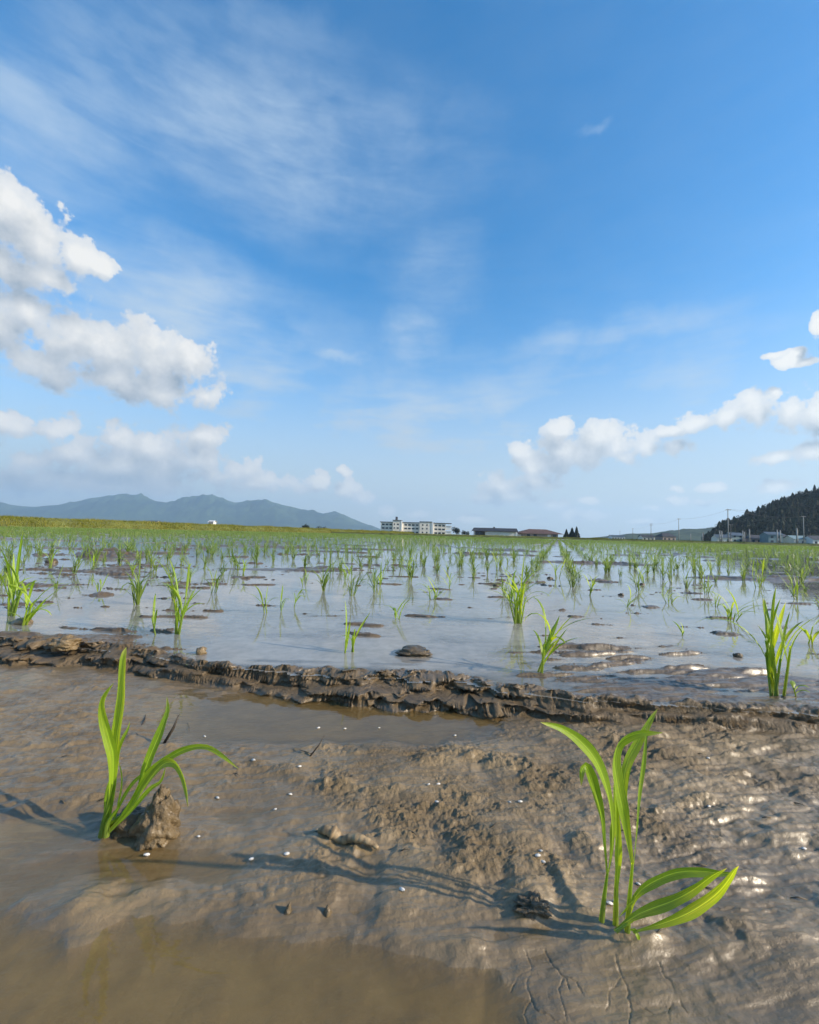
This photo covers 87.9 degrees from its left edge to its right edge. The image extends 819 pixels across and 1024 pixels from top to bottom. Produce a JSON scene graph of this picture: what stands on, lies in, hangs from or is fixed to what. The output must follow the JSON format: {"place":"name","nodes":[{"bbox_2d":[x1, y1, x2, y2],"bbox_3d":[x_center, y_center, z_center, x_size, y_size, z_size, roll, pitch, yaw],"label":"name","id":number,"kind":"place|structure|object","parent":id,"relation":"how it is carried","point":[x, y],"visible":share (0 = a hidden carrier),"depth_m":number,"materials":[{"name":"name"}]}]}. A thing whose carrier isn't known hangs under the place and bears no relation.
{"place":"outdoors","nodes":[
{"label":"outdoors","id":0,"kind":"place"},
{"bbox_2d":[0,493,380,530],"bbox_3d":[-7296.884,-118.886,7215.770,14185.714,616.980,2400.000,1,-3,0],"label":"mountains","id":1,"kind":"structure","parent":0,"point":[202,509],"depth_m":6830.44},
{"bbox_2d":[0,515,414,533],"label":"bank","id":2,"kind":"structure","parent":0,"point":[66,521],"depth_m":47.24,"materials":[{"name":"plant"}]},
{"bbox_2d":[0,528,818,1023],"bbox_3d":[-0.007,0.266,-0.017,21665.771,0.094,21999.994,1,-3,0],"label":"ground","id":3,"kind":"structure","parent":0,"point":[448,926],"depth_m":0.43,"materials":[{"name":"soil"}]},
{"bbox_2d":[36,547,62,567],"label":"rice seedling","id":4,"kind":"object","parent":3,"relation":"on","point":[50,563],"visible":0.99,"depth_m":2.65,"materials":[{"name":"green plant"}]},
{"bbox_2d":[48,537,60,557],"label":"rice seedling","id":5,"kind":"object","parent":3,"relation":"on","point":[51,551],"visible":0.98,"depth_m":3.39,"materials":[{"name":"plant"}]},
{"bbox_2d":[45,634,81,651],"bbox_3d":[-0.765,0.291,0.944,0.069,0.038,0.048,1,-3,0],"label":"mud clod","id":6,"kind":"object","parent":3,"relation":"on","point":[66,643],"visible":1,"depth_m":0.93,"materials":[{"name":"soil"}]},
{"bbox_2d":[110,805,145,839],"bbox_3d":[-0.278,0.313,0.426,0.041,0.034,0.032,1,-3,0],"label":"mud clod","id":7,"kind":"object","parent":3,"relation":"on","point":[120,830],"visible":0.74,"depth_m":0.41,"materials":[{"name":"soil"}]},
{"bbox_2d":[128,784,180,851],"bbox_3d":[-0.250,0.300,0.420,0.047,0.059,0.041,1,-3,0],"label":"mud clod","id":8,"kind":"object","parent":3,"relation":"on","point":[156,824],"visible":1,"depth_m":0.41,"materials":[{"name":"soil"}]},
{"bbox_2d":[98,648,236,838],"bbox_3d":[-0.227,0.229,0.406,0.150,0.180,0.032,1,-3,15],"label":"rice seedling","id":9,"kind":"object","parent":3,"relation":"on","point":[112,742],"visible":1,"depth_m":0.41,"materials":[{"name":"green plant"}]},
{"bbox_2d":[162,715,178,743],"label":"twig","id":10,"kind":"object","parent":3,"relation":"on","point":[170,732],"visible":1,"depth_m":0.60,"materials":[{"name":"wood"}]},
{"bbox_2d":[0,951,484,1023],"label":"puddle","id":11,"kind":"object","parent":3,"relation":"on","point":[149,988],"visible":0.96,"depth_m":0.28,"materials":[{"name":"liquid"}]},
{"bbox_2d":[284,902,291,914],"bbox_3d":[-0.097,0.316,0.337,0.007,0.013,0.008,1,-3,0],"label":"mud spike","id":12,"kind":"object","parent":3,"relation":"on","point":[288,910],"visible":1,"depth_m":0.34,"materials":[{"name":"soil"}]},
{"bbox_2d":[323,904,331,917],"bbox_3d":[-0.066,0.318,0.337,0.008,0.012,0.007,1,-3,0],"label":"mud spike","id":13,"kind":"object","parent":3,"relation":"on","point":[327,911],"visible":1,"depth_m":0.34,"materials":[{"name":"soil"}]},
{"bbox_2d":[318,824,378,849],"bbox_3d":[-0.060,0.316,0.411,0.066,0.016,0.014,0,-3,27],"label":"mud clod","id":14,"kind":"object","parent":3,"relation":"on","point":[334,833],"visible":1,"depth_m":0.41,"materials":[{"name":"soil"}]},
{"bbox_2d":[512,891,551,920],"bbox_3d":[0.099,0.320,0.344,0.033,0.018,0.023,1,-3,0],"label":"mud clod","id":15,"kind":"object","parent":3,"relation":"on","point":[532,905],"visible":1,"depth_m":0.34,"materials":[{"name":"soil"}]},
{"bbox_2d":[524,597,590,672],"bbox_3d":[0.301,0.257,0.870,0.145,0.144,0.090,-1,-4,35],"label":"rice seedling","id":16,"kind":"object","parent":3,"relation":"on","point":[546,647],"visible":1,"depth_m":0.86,"materials":[{"name":"green plant"}]},
{"bbox_2d":[541,710,738,939],"bbox_3d":[0.168,0.237,0.317,0.155,0.171,0.066,1,-3,0],"label":"rice seedling","id":17,"kind":"object","parent":3,"relation":"on","point":[618,803],"visible":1,"depth_m":0.32,"materials":[{"name":"green plant"}]},
{"bbox_2d":[700,588,817,695],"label":"rice seedling","id":18,"kind":"object","parent":3,"relation":"on","point":[773,672],"visible":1,"depth_m":0.77,"materials":[{"name":"green plant"}]},
{"bbox_2d":[790,681,808,696],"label":"rice seedling","id":19,"kind":"object","parent":3,"relation":"on","point":[792,683],"visible":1,"depth_m":0.76,"materials":[{"name":"green plant"}]},
{"bbox_2d":[804,535,818,543],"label":"house","id":20,"kind":"structure","parent":3,"relation":"on","point":[812,539],"depth_m":266.30,"materials":[{"name":"metal"}]},
{"bbox_2d":[0,527,818,716],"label":"water","id":21,"kind":"structure","parent":0,"point":[244,631],"depth_m":1.63,"materials":[{"name":"liquid"}]},
{"bbox_2d":[0,568,6,585],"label":"rice seedling","id":22,"kind":"object","parent":21,"relation":"on","point":[4,576],"visible":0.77,"depth_m":1.86,"materials":[{"name":"plant"}]},
{"bbox_2d":[0,541,19,560],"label":"rice seedling","id":23,"kind":"object","parent":21,"relation":"on","point":[11,554],"visible":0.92,"depth_m":3.13,"materials":[{"name":"plant"}]},
{"bbox_2d":[11,617,32,624],"bbox_3d":[-1.072,0.306,1.177,0.049,0.029,0.046,1,-3,0],"label":"mud clod","id":24,"kind":"object","parent":21,"relation":"on","point":[18,621],"visible":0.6,"depth_m":1.16,"materials":[{"name":"soil"}]},
{"bbox_2d":[0,533,44,616],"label":"rice seedling","id":25,"kind":"object","parent":21,"relation":"on","point":[13,580],"visible":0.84,"depth_m":1.27,"materials":[{"name":"green plant"}]},
{"bbox_2d":[0,580,72,625],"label":"rice seedling","id":26,"kind":"object","parent":21,"relation":"on","point":[28,616],"visible":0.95,"depth_m":1.16,"materials":[{"name":"green plant"}]},
{"bbox_2d":[34,542,49,556],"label":"rice seedling","id":27,"kind":"object","parent":21,"relation":"on","point":[41,552],"visible":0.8,"depth_m":3.57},
{"bbox_2d":[44,558,58,562],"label":"mud clod","id":28,"kind":"object","parent":21,"relation":"on","point":[54,560],"visible":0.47,"depth_m":3.06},
{"bbox_2d":[47,564,66,589],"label":"rice seedling","id":29,"kind":"object","parent":21,"relation":"on","point":[56,587],"visible":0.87,"depth_m":1.81,"materials":[{"name":"plant"}]},
{"bbox_2d":[60,550,86,573],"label":"rice seedling","id":30,"kind":"object","parent":21,"relation":"on","point":[77,564],"visible":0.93,"depth_m":2.41,"materials":[{"name":"plant"}]},
{"bbox_2d":[89,554,95,569],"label":"rice seedling","id":31,"kind":"object","parent":21,"relation":"on","point":[93,564],"visible":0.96,"depth_m":2.62,"materials":[{"name":"green plant"}]},
{"bbox_2d":[86,538,102,559],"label":"rice seedling","id":32,"kind":"object","parent":21,"relation":"on","point":[96,554],"visible":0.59,"depth_m":3.43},
{"bbox_2d":[91,573,108,591],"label":"rice seedling","id":33,"kind":"object","parent":21,"relation":"on","point":[97,586],"visible":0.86,"depth_m":1.78,"materials":[{"name":"green plant"}]},
{"bbox_2d":[115,543,128,565],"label":"rice seedling","id":34,"kind":"object","parent":21,"relation":"on","point":[118,560],"visible":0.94,"depth_m":2.96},
{"bbox_2d":[117,538,132,551],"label":"rice seedling","id":35,"kind":"object","parent":21,"relation":"on","point":[128,548],"visible":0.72,"depth_m":3.99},
{"bbox_2d":[117,555,143,575],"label":"rice seedling","id":36,"kind":"object","parent":21,"relation":"on","point":[132,565],"visible":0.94,"depth_m":2.35,"materials":[{"name":"green plant"}]},
{"bbox_2d":[119,543,164,607],"bbox_3d":[-0.977,0.225,1.501,0.150,0.243,0.184,0,-3,21],"label":"rice seedling","id":37,"kind":"object","parent":21,"relation":"on","point":[138,591],"visible":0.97,"depth_m":1.50,"materials":[{"name":"plant"}]},
{"bbox_2d":[140,544,161,560],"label":"rice seedling","id":38,"kind":"object","parent":21,"relation":"on","point":[147,555],"visible":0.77,"depth_m":3.50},
{"bbox_2d":[142,546,161,566],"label":"rice seedling","id":39,"kind":"object","parent":21,"relation":"on","point":[150,563],"visible":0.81,"depth_m":2.90,"materials":[{"name":"plant"}]},
{"bbox_2d":[151,593,157,636],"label":"rice seedling","id":40,"kind":"object","parent":21,"relation":"on","point":[153,618],"visible":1,"depth_m":1.09,"materials":[{"name":"green plant"}]},
{"bbox_2d":[163,559,177,577],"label":"rice seedling","id":41,"kind":"object","parent":21,"relation":"on","point":[172,572],"visible":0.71,"depth_m":2.34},
{"bbox_2d":[163,572,184,599],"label":"rice seedling","id":42,"kind":"object","parent":21,"relation":"on","point":[172,595],"visible":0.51,"depth_m":1.62,"materials":[{"name":"plant"}]},
{"bbox_2d":[150,555,202,634],"bbox_3d":[-0.596,0.219,1.102,0.136,0.223,0.176,0,-3,26],"label":"rice seedling","id":43,"kind":"object","parent":21,"relation":"on","point":[178,618],"visible":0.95,"depth_m":1.11,"materials":[{"name":"green plant"}]},
{"bbox_2d":[178,547,187,565],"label":"rice seedling","id":44,"kind":"object","parent":21,"relation":"on","point":[182,559],"visible":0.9,"depth_m":3.10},
{"bbox_2d":[178,557,206,582],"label":"rice seedling","id":45,"kind":"object","parent":21,"relation":"on","point":[191,570],"visible":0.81,"depth_m":2.16,"materials":[{"name":"green plant"}]},
{"bbox_2d":[196,647,206,654],"bbox_3d":[-0.458,0.307,0.934,0.022,0.025,0.021,3,-3,-29],"label":"mud clod","id":46,"kind":"object","parent":21,"relation":"on","point":[200,650],"visible":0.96,"depth_m":0.93,"materials":[{"name":"soil"}]},
{"bbox_2d":[204,566,229,592],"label":"rice seedling","id":47,"kind":"object","parent":21,"relation":"on","point":[216,585],"visible":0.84,"depth_m":1.83,"materials":[{"name":"plant"}]},
{"bbox_2d":[213,547,228,558],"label":"rice seedling","id":48,"kind":"object","parent":21,"relation":"on","point":[221,556],"visible":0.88,"depth_m":3.89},
{"bbox_2d":[230,552,245,570],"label":"rice seedling","id":49,"kind":"object","parent":21,"relation":"on","point":[235,561],"visible":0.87,"depth_m":2.80,"materials":[{"name":"plant"}]},
{"bbox_2d":[249,542,262,559],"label":"rice seedling","id":50,"kind":"object","parent":21,"relation":"on","point":[256,551],"visible":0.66,"depth_m":3.87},
{"bbox_2d":[253,585,272,612],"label":"rice seedling","id":51,"kind":"object","parent":21,"relation":"on","point":[262,599],"visible":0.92,"depth_m":1.42,"materials":[{"name":"green plant"}]},
{"bbox_2d":[285,547,300,560],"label":"rice seedling","id":52,"kind":"object","parent":21,"relation":"on","point":[294,554],"visible":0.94,"depth_m":3.97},
{"bbox_2d":[313,550,337,590],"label":"rice seedling","id":53,"kind":"object","parent":21,"relation":"on","point":[326,579],"visible":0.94,"depth_m":1.96,"materials":[{"name":"plant"}]},
{"bbox_2d":[341,559,353,579],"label":"rice seedling","id":54,"kind":"object","parent":21,"relation":"on","point":[349,573],"visible":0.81,"depth_m":2.48,"materials":[{"name":"green plant"}]},
{"bbox_2d":[342,603,369,652],"bbox_3d":[-0.121,0.275,0.983,0.058,0.140,0.060,4,-4,-37],"label":"rice seedling","id":55,"kind":"object","parent":21,"relation":"on","point":[352,639],"visible":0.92,"depth_m":0.98,"materials":[{"name":"green plant"}]},
{"bbox_2d":[343,566,375,595],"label":"rice seedling","id":56,"kind":"object","parent":21,"relation":"on","point":[351,587],"visible":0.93,"depth_m":1.84,"materials":[{"name":"plant"}]},
{"bbox_2d":[352,552,367,569],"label":"rice seedling","id":57,"kind":"object","parent":21,"relation":"on","point":[360,564],"visible":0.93,"depth_m":3.17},
{"bbox_2d":[365,567,383,591],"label":"rice seedling","id":58,"kind":"object","parent":21,"relation":"on","point":[374,582],"visible":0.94,"depth_m":2.00,"materials":[{"name":"plant"}]},
{"bbox_2d":[375,563,387,585],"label":"rice seedling","id":59,"kind":"object","parent":21,"relation":"on","point":[380,578],"visible":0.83,"depth_m":2.24,"materials":[{"name":"green plant"}]},
{"bbox_2d":[385,598,410,618],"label":"rice seedling","id":60,"kind":"object","parent":21,"relation":"on","point":[394,609],"visible":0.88,"depth_m":1.38,"materials":[{"name":"green plant"}]},
{"bbox_2d":[398,546,418,575],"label":"rice seedling","id":61,"kind":"object","parent":21,"relation":"on","point":[408,563],"visible":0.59,"depth_m":2.75,"materials":[{"name":"green plant"}]},
{"bbox_2d":[0,526,818,569],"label":"seedlings","id":62,"kind":"object","parent":21,"relation":"on","point":[448,540],"visible":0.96,"depth_m":12.19,"materials":[{"name":"green plant"}]},
{"bbox_2d":[401,555,418,581],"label":"rice seedling","id":63,"kind":"object","parent":21,"relation":"on","point":[411,573],"visible":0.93,"depth_m":2.46,"materials":[{"name":"plant"}]},
{"bbox_2d":[394,645,432,657],"bbox_3d":[0.009,0.321,0.977,0.087,0.028,0.064,1,-3,0],"label":"mud clod","id":64,"kind":"object","parent":21,"relation":"on","point":[418,651],"visible":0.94,"depth_m":0.96,"materials":[{"name":"soil"}]},
{"bbox_2d":[415,575,442,599],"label":"rice seedling","id":65,"kind":"object","parent":21,"relation":"on","point":[435,596],"visible":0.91,"depth_m":1.80,"materials":[{"name":"green plant"}]},
{"bbox_2d":[466,564,480,579],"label":"rice seedling","id":66,"kind":"object","parent":21,"relation":"on","point":[473,571],"visible":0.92,"depth_m":2.66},
{"bbox_2d":[493,575,509,594],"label":"rice seedling","id":67,"kind":"object","parent":21,"relation":"on","point":[505,585],"visible":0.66,"depth_m":2.00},
{"bbox_2d":[502,580,518,597],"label":"rice seedling","id":68,"kind":"object","parent":21,"relation":"on","point":[508,590],"visible":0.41,"depth_m":1.83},
{"bbox_2d":[491,554,552,623],"bbox_3d":[0.353,0.254,1.367,0.215,0.236,0.208,0,-3,21],"label":"rice seedling","id":69,"kind":"object","parent":21,"relation":"on","point":[517,614],"visible":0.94,"depth_m":1.35,"materials":[{"name":"green plant"}]},
{"bbox_2d":[519,551,532,578],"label":"rice seedling","id":70,"kind":"object","parent":21,"relation":"on","point":[526,569],"visible":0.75,"depth_m":2.78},
{"bbox_2d":[544,558,566,577],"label":"rice seedling","id":71,"kind":"object","parent":21,"relation":"on","point":[557,568],"visible":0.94,"depth_m":2.90,"materials":[{"name":"green plant"}]},
{"bbox_2d":[557,553,581,575],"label":"rice seedling","id":72,"kind":"object","parent":21,"relation":"on","point":[571,571],"visible":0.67,"depth_m":3.10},
{"bbox_2d":[559,566,583,586],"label":"rice seedling","id":73,"kind":"object","parent":21,"relation":"on","point":[573,582],"visible":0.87,"depth_m":2.40,"materials":[{"name":"plant"}]},
{"bbox_2d":[569,563,590,581],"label":"rice seedling","id":74,"kind":"object","parent":21,"relation":"on","point":[578,575],"visible":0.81,"depth_m":2.70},
{"bbox_2d":[583,574,598,595],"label":"rice seedling","id":75,"kind":"object","parent":21,"relation":"on","point":[591,586],"visible":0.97,"depth_m":2.06,"materials":[{"name":"green plant"}]},
{"bbox_2d":[601,557,611,573],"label":"rice seedling","id":76,"kind":"object","parent":21,"relation":"on","point":[606,567],"visible":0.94,"depth_m":3.39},
{"bbox_2d":[616,585,646,606],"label":"rice seedling","id":77,"kind":"object","parent":21,"relation":"on","point":[630,598],"visible":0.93,"depth_m":1.75,"materials":[{"name":"green plant"}]},
{"bbox_2d":[625,570,644,590],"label":"rice seedling","id":78,"kind":"object","parent":21,"relation":"on","point":[637,584],"visible":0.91,"depth_m":2.28,"materials":[{"name":"plant"}]},
{"bbox_2d":[623,559,660,582],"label":"rice seedling","id":79,"kind":"object","parent":21,"relation":"on","point":[642,578],"visible":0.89,"depth_m":2.66,"materials":[{"name":"green plant"}]},
{"bbox_2d":[659,561,670,578],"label":"rice seedling","id":80,"kind":"object","parent":21,"relation":"on","point":[662,572],"visible":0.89,"depth_m":3.02,"materials":[{"name":"plant"}]},
{"bbox_2d":[654,581,683,605],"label":"rice seedling","id":81,"kind":"object","parent":21,"relation":"on","point":[668,596],"visible":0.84,"depth_m":1.88,"materials":[{"name":"green plant"}]},
{"bbox_2d":[661,566,679,583],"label":"rice seedling","id":82,"kind":"object","parent":21,"relation":"on","point":[670,576],"visible":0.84,"depth_m":2.72,"materials":[{"name":"plant"}]},
{"bbox_2d":[671,556,685,571],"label":"rice seedling","id":83,"kind":"object","parent":21,"relation":"on","point":[677,569],"visible":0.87,"depth_m":3.75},
{"bbox_2d":[679,571,698,588],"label":"rice seedling","id":84,"kind":"object","parent":21,"relation":"on","point":[686,584],"visible":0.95,"depth_m":2.47,"materials":[{"name":"plant"}]},
{"bbox_2d":[689,550,712,578],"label":"rice seedling","id":85,"kind":"object","parent":21,"relation":"on","point":[699,573],"visible":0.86,"depth_m":3.11,"materials":[{"name":"plant"}]},
{"bbox_2d":[693,575,713,594],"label":"rice seedling","id":86,"kind":"object","parent":21,"relation":"on","point":[707,582],"visible":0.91,"depth_m":2.21,"materials":[{"name":"plant"}]},
{"bbox_2d":[700,588,759,620],"bbox_3d":[1.123,0.331,1.469,0.162,0.134,0.193,1,-3,0],"label":"rice seedling","id":87,"kind":"object","parent":21,"relation":"on","point":[729,614],"visible":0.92,"depth_m":1.49,"materials":[{"name":"green plant"}]},
{"bbox_2d":[739,564,750,580],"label":"rice seedling","id":88,"kind":"object","parent":21,"relation":"on","point":[743,575],"visible":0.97,"depth_m":3.05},
{"bbox_2d":[748,558,769,587],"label":"rice seedling","id":89,"kind":"object","parent":21,"relation":"on","point":[763,565],"visible":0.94,"depth_m":2.62,"materials":[{"name":"green plant"}]},
{"bbox_2d":[778,570,811,598],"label":"rice seedling","id":90,"kind":"object","parent":21,"relation":"on","point":[796,588],"visible":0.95,"depth_m":2.13,"materials":[{"name":"green plant"}]},
{"bbox_2d":[795,565,808,583],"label":"rice seedling","id":91,"kind":"object","parent":21,"relation":"on","point":[801,576],"visible":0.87,"depth_m":2.94,"materials":[{"name":"plant"}]},
{"bbox_2d":[798,620,818,646],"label":"rice seedling","id":92,"kind":"object","parent":21,"relation":"on","point":[810,635],"visible":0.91,"depth_m":1.16,"materials":[{"name":"green plant"}]},
{"bbox_2d":[0,0,818,537],"label":"sky","id":93,"kind":"structure","parent":0,"point":[552,265],"materials":[{"name":"blue"}]},
{"bbox_2d":[380,517,451,533],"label":"school building","id":94,"kind":"structure","parent":0,"point":[422,527],"depth_m":360.64,"materials":[{"name":"white concrete"}]},
{"bbox_2d":[466,527,517,535],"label":"barn","id":95,"kind":"structure","parent":0,"point":[494,531],"depth_m":300.14,"materials":[{"name":"metal"}]},
{"bbox_2d":[517,529,560,536],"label":"hipped house","id":96,"kind":"structure","parent":0,"point":[538,532],"depth_m":317.81,"materials":[{"name":"brown tile"}]},
{"bbox_2d":[331,531,818,545],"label":"bank","id":97,"kind":"structure","parent":0,"point":[751,543],"depth_m":71.94,"materials":[{"name":"plant"}]},
{"bbox_2d":[559,537,818,544],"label":"bank grass","id":98,"kind":"structure","parent":97,"relation":"on","point":[696,541],"depth_m":67.12,"materials":[{"name":"plant"}]},
{"bbox_2d":[608,535,624,538],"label":"house","id":99,"kind":"structure","parent":0,"point":[617,536],"depth_m":519.41,"materials":[{"name":"grey glass"}]},
{"bbox_2d":[638,535,654,539],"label":"house","id":100,"kind":"structure","parent":0,"point":[649,537],"depth_m":420.00,"materials":[{"name":"metal"}]},
{"bbox_2d":[592,527,712,540],"bbox_3d":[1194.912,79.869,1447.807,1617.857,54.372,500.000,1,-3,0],"label":"hills","id":101,"kind":"structure","parent":0,"point":[696,534],"depth_m":1385.70,"materials":[{"name":"grey"}]},
{"bbox_2d":[655,533,675,539],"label":"house","id":102,"kind":"structure","parent":0,"point":[665,536],"depth_m":330.07,"materials":[{"name":"metal"}]},
{"bbox_2d":[710,534,732,541],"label":"house","id":103,"kind":"structure","parent":0,"point":[714,537],"depth_m":285.58,"materials":[{"name":"grey glass"}]},
{"bbox_2d":[723,532,743,541],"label":"house","id":104,"kind":"structure","parent":0,"point":[736,537],"depth_m":287.51,"materials":[{"name":"white glass"}]},
{"bbox_2d":[743,535,759,542],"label":"house","id":105,"kind":"structure","parent":0,"point":[754,538],"depth_m":282.17,"materials":[{"name":"metal"}]},
{"bbox_2d":[703,498,818,540],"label":"wooded hill","id":106,"kind":"structure","parent":0,"point":[793,519],"depth_m":343.08,"materials":[{"name":"plant"}]},
{"bbox_2d":[700,484,818,540],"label":"forest","id":107,"kind":"object","parent":106,"relation":"on","point":[779,511],"visible":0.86,"depth_m":348.81,"materials":[{"name":"plant"}]},
{"bbox_2d":[758,532,783,542],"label":"house","id":108,"kind":"structure","parent":0,"point":[768,537],"depth_m":271.96,"materials":[{"name":"grey glass"}]},
{"bbox_2d":[783,535,805,543],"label":"house","id":109,"kind":"structure","parent":0,"point":[789,539],"depth_m":271.49,"materials":[{"name":"grey glass"}]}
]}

